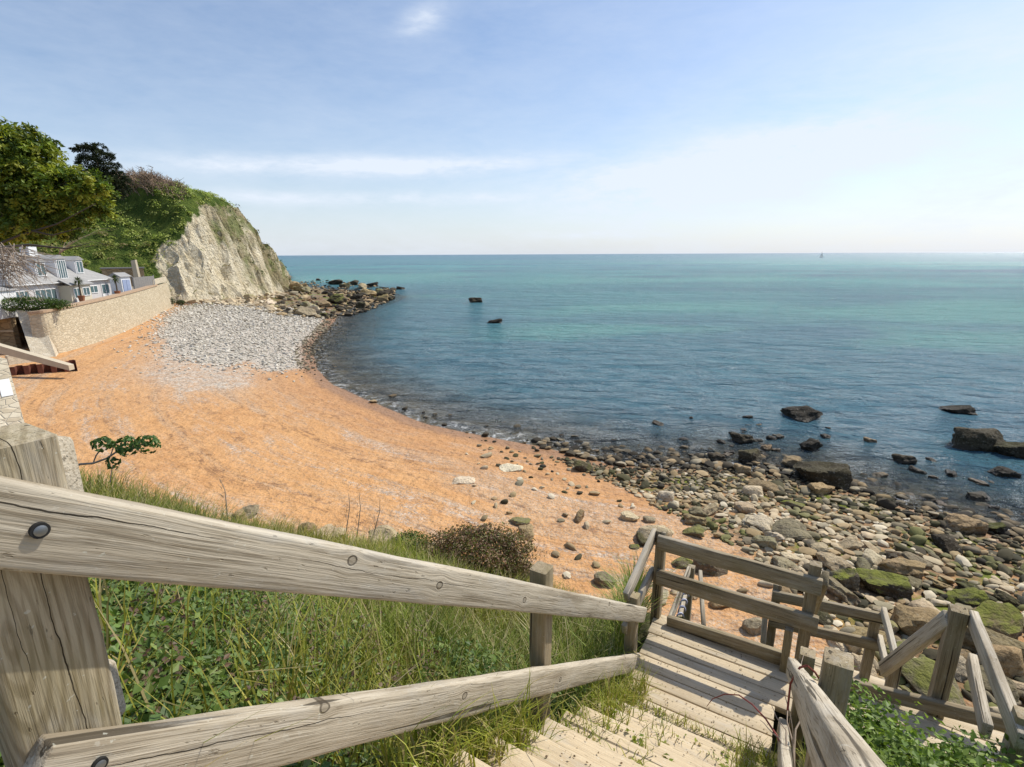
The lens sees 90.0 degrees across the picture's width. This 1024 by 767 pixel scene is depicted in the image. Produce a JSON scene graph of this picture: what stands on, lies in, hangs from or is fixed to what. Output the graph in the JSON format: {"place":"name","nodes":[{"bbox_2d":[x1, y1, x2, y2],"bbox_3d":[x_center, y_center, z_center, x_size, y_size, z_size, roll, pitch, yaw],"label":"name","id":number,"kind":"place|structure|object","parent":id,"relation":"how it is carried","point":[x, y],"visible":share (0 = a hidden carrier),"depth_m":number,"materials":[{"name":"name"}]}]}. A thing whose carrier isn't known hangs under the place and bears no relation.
{"place":"outdoors","nodes":[
{"label":"outdoors","id":0,"kind":"place"},
{"bbox_2d":[3,181,291,302],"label":"headland","id":1,"kind":"structure","parent":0,"point":[203,259],"depth_m":114.50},
{"bbox_2d":[68,142,132,204],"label":"cypress tree","id":2,"kind":"object","parent":1,"relation":"on","point":[98,157],"visible":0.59,"depth_m":97.40,"materials":[{"name":"green plant"}]},
{"bbox_2d":[10,174,236,290],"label":"scrub","id":3,"kind":"object","parent":1,"relation":"on","point":[207,194],"visible":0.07,"depth_m":110.18,"materials":[{"name":"green plant"}]},
{"bbox_2d":[112,165,154,198],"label":"bare thicket","id":4,"kind":"object","parent":1,"relation":"on","point":[131,175],"visible":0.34,"depth_m":116.58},
{"bbox_2d":[129,169,191,199],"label":"bare thicket","id":5,"kind":"object","parent":1,"relation":"on","point":[160,179],"visible":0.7,"depth_m":116.33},
{"bbox_2d":[0,276,1023,766],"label":"beach","id":6,"kind":"structure","parent":0,"point":[308,446],"depth_m":29.34,"materials":[{"name":"sand"}]},
{"bbox_2d":[0,317,21,347],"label":"terrace wall","id":7,"kind":"structure","parent":6,"relation":"on","point":[9,334],"depth_m":55.99,"materials":[{"name":"brown wood"}]},
{"bbox_2d":[0,357,23,426],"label":"masonry wall","id":8,"kind":"structure","parent":6,"relation":"on","point":[10,412],"depth_m":17.14,"materials":[{"name":"stone"}]},
{"bbox_2d":[0,378,13,396],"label":"notice","id":9,"kind":"object","parent":8,"relation":"attached to","point":[5,388],"visible":1,"depth_m":17.17,"materials":[{"name":"white paint"}]},
{"bbox_2d":[5,355,32,364],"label":"wall","id":10,"kind":"structure","parent":6,"relation":"on","point":[11,360],"depth_m":48.92,"materials":[{"name":"concrete"}]},
{"bbox_2d":[0,242,63,308],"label":"hanging twigs","id":11,"kind":"object","parent":6,"relation":"on","point":[13,265],"visible":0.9,"depth_m":13.37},
{"bbox_2d":[0,245,57,282],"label":"bare branches","id":12,"kind":"object","parent":11,"relation":"attached to","point":[8,248],"visible":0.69,"depth_m":13.54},
{"bbox_2d":[16,310,57,356],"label":"buttress wall","id":13,"kind":"structure","parent":6,"relation":"on","point":[44,346],"depth_m":53.47,"materials":[{"name":"concrete"}]},
{"bbox_2d":[0,343,74,370],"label":"slipway wall","id":14,"kind":"structure","parent":6,"relation":"on","point":[8,350],"depth_m":44.39,"materials":[{"name":"concrete"}]},
{"bbox_2d":[9,360,77,375],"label":"sheet piling","id":15,"kind":"object","parent":6,"relation":"on","point":[29,369],"visible":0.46,"depth_m":45.93,"materials":[{"name":"metal"}]},
{"bbox_2d":[0,116,121,252],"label":"evergreen tree","id":16,"kind":"object","parent":6,"relation":"on","point":[42,201],"visible":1,"depth_m":16.82,"materials":[{"name":"green plant"}]},
{"bbox_2d":[57,436,125,715],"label":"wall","id":17,"kind":"structure","parent":6,"relation":"on","point":[70,464],"depth_m":0.91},
{"bbox_2d":[27,277,173,352],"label":"sea wall","id":18,"kind":"structure","parent":6,"relation":"on","point":[81,324],"depth_m":63.67,"materials":[{"name":"stone"}]},
{"bbox_2d":[102,302,357,381],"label":"pale cobbles","id":19,"kind":"object","parent":6,"relation":"on","point":[239,316],"visible":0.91,"depth_m":73.95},
{"bbox_2d":[243,504,259,518],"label":"boulder","id":20,"kind":"object","parent":6,"relation":"on","point":[252,508],"visible":0.48,"depth_m":12.00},
{"bbox_2d":[184,278,395,318],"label":"point stones","id":21,"kind":"object","parent":6,"relation":"on","point":[287,311],"visible":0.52,"depth_m":118.81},
{"bbox_2d":[0,577,598,766],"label":"nettles","id":22,"kind":"object","parent":6,"relation":"on","point":[162,677],"visible":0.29,"depth_m":2.26,"materials":[{"name":"green plant"}]},
{"bbox_2d":[295,306,316,315],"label":"boulder","id":23,"kind":"object","parent":6,"relation":"on","point":[302,310],"visible":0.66,"depth_m":98.94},
{"bbox_2d":[0,423,646,766],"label":"stair railing","id":24,"kind":"object","parent":6,"relation":"on","point":[60,542],"visible":0.89,"depth_m":0.97,"materials":[{"name":"wood"}]},
{"bbox_2d":[327,293,346,303],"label":"boulder","id":25,"kind":"object","parent":6,"relation":"on","point":[338,298],"visible":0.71,"depth_m":125.05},
{"bbox_2d":[79,461,688,766],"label":"grass","id":26,"kind":"structure","parent":6,"relation":"on","point":[579,638],"depth_m":3.45,"materials":[{"name":"plant"}]},
{"bbox_2d":[78,435,160,481],"bbox_3d":[-3.589,0.664,4.621,0.838,0.424,0.195,0,14,0],"label":"leafy sprig","id":27,"kind":"object","parent":26,"relation":"on","point":[120,449],"visible":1,"depth_m":4.58,"materials":[{"name":"green plant"}]},
{"bbox_2d":[312,524,345,539],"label":"boulder","id":28,"kind":"object","parent":26,"relation":"on","point":[330,526],"visible":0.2,"depth_m":11.26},
{"bbox_2d":[368,525,398,546],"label":"boulder","id":29,"kind":"object","parent":26,"relation":"on","point":[389,529],"visible":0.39,"depth_m":11.63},
{"bbox_2d":[506,555,533,580],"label":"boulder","id":30,"kind":"object","parent":26,"relation":"on","point":[523,573],"visible":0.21,"depth_m":10.98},
{"bbox_2d":[389,527,430,553],"bbox_3d":[-2.226,3.493,11.205,0.954,0.510,0.811,6,15,23],"label":"bush","id":31,"kind":"object","parent":6,"relation":"on","point":[410,533],"visible":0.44,"depth_m":11.19,"materials":[{"name":"green plant"}]},
{"bbox_2d":[452,476,474,483],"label":"boulder","id":32,"kind":"object","parent":6,"relation":"on","point":[464,480],"visible":0.92,"depth_m":26.11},
{"bbox_2d":[414,520,546,580],"bbox_3d":[-0.654,3.663,10.967,2.854,1.226,1.940,0,14,0],"label":"heath bush","id":33,"kind":"object","parent":6,"relation":"on","point":[484,540],"visible":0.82,"depth_m":10.77,"materials":[{"name":"brown plant"}]},
{"bbox_2d":[499,463,522,471],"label":"boulder","id":34,"kind":"object","parent":6,"relation":"on","point":[507,467],"visible":0.98,"depth_m":28.41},
{"bbox_2d":[508,517,530,525],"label":"boulder","id":35,"kind":"object","parent":6,"relation":"on","point":[517,521],"visible":0.87,"depth_m":21.63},
{"bbox_2d":[518,524,533,539],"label":"boulder","id":36,"kind":"object","parent":6,"relation":"on","point":[528,530],"visible":0.71,"depth_m":20.53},
{"bbox_2d":[322,632,805,766],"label":"grass","id":37,"kind":"structure","parent":6,"relation":"on","point":[441,744],"depth_m":2.27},
{"bbox_2d":[573,460,593,472],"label":"boulder","id":38,"kind":"object","parent":6,"relation":"on","point":[581,466],"visible":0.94,"depth_m":28.62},
{"bbox_2d":[413,698,768,766],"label":"timber steps","id":39,"kind":"structure","parent":6,"relation":"on","point":[581,748],"depth_m":2.68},
{"bbox_2d":[593,571,617,586],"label":"boulder","id":40,"kind":"object","parent":6,"relation":"on","point":[598,579],"visible":0.77,"depth_m":17.20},
{"bbox_2d":[619,511,638,520],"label":"boulder","id":41,"kind":"object","parent":6,"relation":"on","point":[627,516],"visible":1,"depth_m":22.33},
{"bbox_2d":[636,525,673,543],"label":"boulder","id":42,"kind":"object","parent":6,"relation":"on","point":[645,531],"visible":0.47,"depth_m":20.59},
{"bbox_2d":[658,491,673,501],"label":"boulder","id":43,"kind":"object","parent":6,"relation":"on","point":[666,496],"visible":0.81,"depth_m":24.56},
{"bbox_2d":[671,557,692,568],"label":"boulder","id":44,"kind":"object","parent":6,"relation":"on","point":[680,562],"visible":0.67,"depth_m":18.46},
{"bbox_2d":[669,564,705,625],"bbox_3d":[2.160,3.324,6.291,0.356,1.783,1.269,8,16,29],"label":"stair railing","id":45,"kind":"object","parent":6,"relation":"on","point":[689,571],"visible":0.45,"depth_m":6.41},
{"bbox_2d":[682,526,704,536],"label":"boulder","id":46,"kind":"object","parent":6,"relation":"on","point":[696,531],"visible":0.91,"depth_m":21.00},
{"bbox_2d":[683,513,706,525],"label":"boulder","id":47,"kind":"object","parent":6,"relation":"on","point":[690,519],"visible":0.91,"depth_m":22.00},
{"bbox_2d":[369,394,1023,713],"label":"cobbles","id":48,"kind":"object","parent":6,"relation":"on","point":[883,521],"visible":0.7,"depth_m":23.64,"materials":[{"name":"stone"}]},
{"bbox_2d":[687,506,707,517],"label":"boulder","id":49,"kind":"object","parent":6,"relation":"on","point":[696,511],"visible":0.64,"depth_m":22.74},
{"bbox_2d":[692,560,727,576],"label":"boulder","id":50,"kind":"object","parent":6,"relation":"on","point":[709,570],"visible":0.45,"depth_m":17.97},
{"bbox_2d":[734,463,750,475],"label":"boulder","id":51,"kind":"object","parent":6,"relation":"on","point":[740,468],"visible":0.77,"depth_m":28.41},
{"bbox_2d":[734,502,754,513],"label":"boulder","id":52,"kind":"object","parent":6,"relation":"on","point":[744,507],"visible":0.87,"depth_m":23.16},
{"bbox_2d":[737,448,762,464],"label":"boulder","id":53,"kind":"object","parent":6,"relation":"on","point":[749,455],"visible":0.85,"depth_m":30.29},
{"bbox_2d":[741,617,761,634],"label":"boulder","id":54,"kind":"object","parent":6,"relation":"on","point":[750,626],"visible":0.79,"depth_m":14.91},
{"bbox_2d":[743,485,763,496],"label":"boulder","id":55,"kind":"object","parent":6,"relation":"on","point":[749,490],"visible":0.81,"depth_m":25.22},
{"bbox_2d":[741,514,774,531],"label":"boulder","id":56,"kind":"object","parent":6,"relation":"on","point":[762,522],"visible":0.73,"depth_m":21.66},
{"bbox_2d":[748,479,779,491],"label":"boulder","id":57,"kind":"object","parent":6,"relation":"on","point":[766,486],"visible":0.64,"depth_m":26.06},
{"bbox_2d":[751,535,777,550],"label":"boulder","id":58,"kind":"object","parent":6,"relation":"on","point":[765,541],"visible":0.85,"depth_m":19.92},
{"bbox_2d":[772,555,798,568],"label":"boulder","id":59,"kind":"object","parent":6,"relation":"on","point":[783,562],"visible":0.73,"depth_m":18.30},
{"bbox_2d":[781,455,800,468],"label":"boulder","id":60,"kind":"object","parent":6,"relation":"on","point":[790,461],"visible":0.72,"depth_m":29.67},
{"bbox_2d":[770,517,812,540],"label":"boulder","id":61,"kind":"object","parent":6,"relation":"on","point":[791,527],"visible":0.65,"depth_m":20.95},
{"bbox_2d":[624,615,1003,766],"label":"landing","id":62,"kind":"object","parent":6,"relation":"on","point":[746,685],"visible":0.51,"depth_m":4.06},
{"bbox_2d":[650,527,822,672],"bbox_3d":[1.881,2.002,4.473,1.332,1.313,0.201,8,16,30],"label":"landing railing","id":63,"kind":"object","parent":62,"relation":"on","point":[805,620],"visible":0.8,"depth_m":4.35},
{"bbox_2d":[621,528,656,634],"bbox_3d":[1.139,1.737,4.545,0.049,0.702,0.712,9,17,33],"label":"landing side railing","id":64,"kind":"object","parent":63,"relation":"attached to","point":[633,580],"visible":0.81,"depth_m":4.52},
{"bbox_2d":[814,570,828,614],"bbox_3d":[2.724,1.956,4.579,0.053,1.063,0.909,8,16,29],"label":"handrail","id":65,"kind":"object","parent":63,"relation":"attached to","point":[825,577],"visible":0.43,"depth_m":4.17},
{"bbox_2d":[850,603,1023,766],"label":"landing end railing","id":66,"kind":"object","parent":62,"relation":"on","point":[1008,720],"visible":0.87,"depth_m":3.58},
{"bbox_2d":[808,542,828,552],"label":"boulder","id":67,"kind":"object","parent":6,"relation":"on","point":[820,546],"visible":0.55,"depth_m":19.70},
{"bbox_2d":[807,482,834,494],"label":"boulder","id":68,"kind":"object","parent":6,"relation":"on","point":[820,488],"visible":0.88,"depth_m":25.66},
{"bbox_2d":[793,461,852,491],"bbox_3d":[16.765,5.034,27.663,2.753,1.676,2.490,5,16,13],"label":"boulder","id":69,"kind":"object","parent":6,"relation":"on","point":[837,476],"visible":0.83,"depth_m":26.82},
{"bbox_2d":[817,611,832,624],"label":"boulder","id":70,"kind":"object","parent":6,"relation":"on","point":[823,616],"visible":0.46,"depth_m":15.45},
{"bbox_2d":[760,584,896,680],"bbox_3d":[3.266,3.532,5.617,1.167,2.472,0.898,8,16,30],"label":"railing","id":71,"kind":"object","parent":6,"relation":"on","point":[872,641],"visible":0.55,"depth_m":5.55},
{"bbox_2d":[777,646,885,766],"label":"stair handrail","id":72,"kind":"object","parent":6,"relation":"on","point":[829,733],"visible":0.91,"depth_m":1.56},
{"bbox_2d":[760,655,803,766],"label":"dead bramble","id":73,"kind":"object","parent":72,"relation":"attached to","point":[793,738],"visible":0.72,"depth_m":2.73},
{"bbox_2d":[815,551,852,570],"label":"boulder","id":74,"kind":"object","parent":6,"relation":"on","point":[831,561],"visible":0.77,"depth_m":18.36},
{"bbox_2d":[828,626,846,651],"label":"boulder","id":75,"kind":"object","parent":6,"relation":"on","point":[840,646],"visible":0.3,"depth_m":14.34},
{"bbox_2d":[826,576,860,606],"bbox_3d":[10.748,6.861,16.948,0.727,0.560,1.462,15,5,-12],"label":"boulder","id":76,"kind":"object","parent":6,"relation":"on","point":[838,589],"visible":0.69,"depth_m":16.50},
{"bbox_2d":[829,568,859,590],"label":"boulder","id":77,"kind":"object","parent":6,"relation":"on","point":[848,578],"visible":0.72,"depth_m":17.26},
{"bbox_2d":[814,657,884,685],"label":"steps","id":78,"kind":"structure","parent":6,"relation":"on","point":[872,679],"depth_m":5.64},
{"bbox_2d":[878,610,947,688],"bbox_3d":[3.268,2.743,4.340,0.177,2.427,0.879,6,16,25],"label":"handrail","id":79,"kind":"object","parent":78,"relation":"attached to","point":[894,661],"visible":0.67,"depth_m":4.16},
{"bbox_2d":[837,535,863,550],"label":"boulder","id":80,"kind":"object","parent":6,"relation":"on","point":[852,542],"visible":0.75,"depth_m":20.07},
{"bbox_2d":[855,557,870,568],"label":"boulder","id":81,"kind":"object","parent":6,"relation":"on","point":[862,562],"visible":0.63,"depth_m":18.55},
{"bbox_2d":[851,653,877,677],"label":"boulder","id":82,"kind":"object","parent":6,"relation":"on","point":[857,660],"visible":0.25,"depth_m":13.41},
{"bbox_2d":[843,625,887,645],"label":"boulder","id":83,"kind":"object","parent":6,"relation":"on","point":[861,631],"visible":0.33,"depth_m":14.69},
{"bbox_2d":[862,548,882,566],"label":"boulder","id":84,"kind":"object","parent":6,"relation":"on","point":[871,556],"visible":0.76,"depth_m":19.07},
{"bbox_2d":[856,568,913,601],"bbox_3d":[12.584,6.872,17.415,1.675,0.915,1.516,5,14,15],"label":"boulder","id":85,"kind":"object","parent":6,"relation":"on","point":[894,586],"visible":0.87,"depth_m":16.99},
{"bbox_2d":[878,557,925,578],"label":"boulder","id":86,"kind":"object","parent":6,"relation":"on","point":[905,567],"visible":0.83,"depth_m":18.20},
{"bbox_2d":[891,604,940,639],"bbox_3d":[12.106,7.145,15.339,1.613,1.081,1.175,-3,14,0],"label":"boulder","id":87,"kind":"object","parent":6,"relation":"on","point":[909,621],"visible":0.56,"depth_m":14.99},
{"bbox_2d":[811,666,1023,766],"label":"bramble cover","id":88,"kind":"object","parent":6,"relation":"on","point":[883,732],"visible":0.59,"depth_m":2.77,"materials":[{"name":"green plant"}]},
{"bbox_2d":[901,551,933,568],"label":"boulder","id":89,"kind":"object","parent":6,"relation":"on","point":[911,556],"visible":0.56,"depth_m":19.10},
{"bbox_2d":[908,599,940,611],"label":"boulder","id":90,"kind":"object","parent":6,"relation":"on","point":[919,603],"visible":0.2,"depth_m":15.99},
{"bbox_2d":[901,657,965,705],"bbox_3d":[10.670,7.637,12.881,1.102,0.469,1.428,-11,28,-8],"label":"boulder","id":91,"kind":"object","parent":6,"relation":"on","point":[917,673],"visible":0.45,"depth_m":12.99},
{"bbox_2d":[931,534,962,554],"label":"boulder","id":92,"kind":"object","parent":6,"relation":"on","point":[946,543],"visible":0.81,"depth_m":20.53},
{"bbox_2d":[954,655,967,682],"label":"boulder","id":93,"kind":"object","parent":6,"relation":"on","point":[961,674],"visible":0.33,"depth_m":13.37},
{"bbox_2d":[940,513,988,534],"bbox_3d":[19.900,6.299,22.711,1.640,1.012,1.261,-4,13,-9],"label":"boulder","id":94,"kind":"object","parent":6,"relation":"on","point":[963,524],"visible":0.78,"depth_m":22.27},
{"bbox_2d":[945,587,988,606],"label":"boulder","id":95,"kind":"object","parent":6,"relation":"on","point":[973,597],"visible":0.68,"depth_m":16.76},
{"bbox_2d":[961,626,1023,660],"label":"boulder","id":96,"kind":"object","parent":6,"relation":"on","point":[996,638],"visible":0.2,"depth_m":14.31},
{"bbox_2d":[988,522,1007,533],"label":"boulder","id":97,"kind":"object","parent":6,"relation":"on","point":[997,527],"visible":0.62,"depth_m":22.42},
{"bbox_2d":[974,600,1023,638],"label":"boulder","id":98,"kind":"object","parent":6,"relation":"on","point":[1006,619],"visible":0.56,"depth_m":15.28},
{"bbox_2d":[980,665,1019,701],"bbox_3d":[12.313,7.719,13.070,0.801,0.447,1.066,-26,8,-17],"label":"boulder","id":99,"kind":"object","parent":6,"relation":"on","point":[1011,684],"visible":0.22,"depth_m":12.85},
{"bbox_2d":[993,589,1020,607],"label":"boulder","id":100,"kind":"object","parent":6,"relation":"on","point":[1003,596],"visible":0.81,"depth_m":16.97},
{"bbox_2d":[992,644,1023,679],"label":"boulder","id":101,"kind":"object","parent":6,"relation":"on","point":[1010,659],"visible":0.57,"depth_m":13.46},
{"bbox_2d":[0,0,1023,255],"label":"sky","id":102,"kind":"structure","parent":0,"point":[334,127],"materials":[{"name":"blue"}]},
{"bbox_2d":[277,252,1023,536],"bbox_3d":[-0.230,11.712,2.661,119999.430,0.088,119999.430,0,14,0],"label":"sea","id":103,"kind":"structure","parent":0,"point":[891,353],"depth_m":69.02,"materials":[{"name":"liquid"}]},
{"bbox_2d":[730,432,754,445],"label":"boulder","id":104,"kind":"object","parent":103,"relation":"in","point":[739,438],"visible":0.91,"depth_m":33.38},
{"bbox_2d":[780,405,822,422],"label":"boulder","id":105,"kind":"object","parent":103,"relation":"in","point":[805,414],"visible":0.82,"depth_m":38.00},
{"bbox_2d":[799,438,822,451],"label":"boulder","id":106,"kind":"object","parent":103,"relation":"in","point":[811,444],"visible":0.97,"depth_m":32.02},
{"bbox_2d":[891,453,917,463],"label":"boulder","id":107,"kind":"object","parent":103,"relation":"in","point":[902,459],"visible":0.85,"depth_m":29.96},
{"bbox_2d":[939,405,977,414],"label":"boulder","id":108,"kind":"object","parent":103,"relation":"in","point":[966,409],"visible":0.88,"depth_m":39.35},
{"bbox_2d":[951,427,1005,452],"bbox_3d":[29.593,3.676,32.624,3.397,1.832,2.087,1,15,10],"label":"boulder","id":109,"kind":"object","parent":103,"relation":"in","point":[977,439],"visible":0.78,"depth_m":32.05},
{"bbox_2d":[966,491,992,502],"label":"boulder","id":110,"kind":"object","parent":103,"relation":"in","point":[980,496],"visible":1,"depth_m":25.54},
{"bbox_2d":[987,466,1021,477],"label":"boulder","id":111,"kind":"object","parent":103,"relation":"in","point":[1001,471],"visible":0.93,"depth_m":28.23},
{"bbox_2d":[992,441,1023,458],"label":"boulder","id":112,"kind":"object","parent":103,"relation":"in","point":[1013,449],"visible":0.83,"depth_m":30.97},
{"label":"terrace ground","id":113,"kind":"structure","parent":0,"visible":0},
{"bbox_2d":[0,295,76,312],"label":"hedge","id":114,"kind":"object","parent":113,"relation":"on","point":[23,302],"visible":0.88,"depth_m":54.62,"materials":[{"name":"green plant"}]},
{"bbox_2d":[0,246,111,318],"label":"cottage","id":115,"kind":"structure","parent":113,"relation":"on","point":[95,285],"depth_m":62.82,"materials":[{"name":"paint"}]},
{"bbox_2d":[34,288,57,299],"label":"window","id":116,"kind":"structure","parent":115,"relation":"in","point":[51,293],"depth_m":61.16,"materials":[{"name":"white paint"}]},
{"bbox_2d":[108,272,131,293],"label":"garden hut","id":117,"kind":"object","parent":113,"relation":"on","point":[124,284],"visible":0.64,"depth_m":79.15,"materials":[{"name":"white paint"}]},
{"bbox_2d":[100,267,144,285],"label":"stone store","id":118,"kind":"structure","parent":113,"relation":"on","point":[106,271],"depth_m":96.75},
{"bbox_2d":[132,275,154,288],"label":"wall","id":119,"kind":"structure","parent":113,"relation":"on","point":[139,282],"depth_m":86.83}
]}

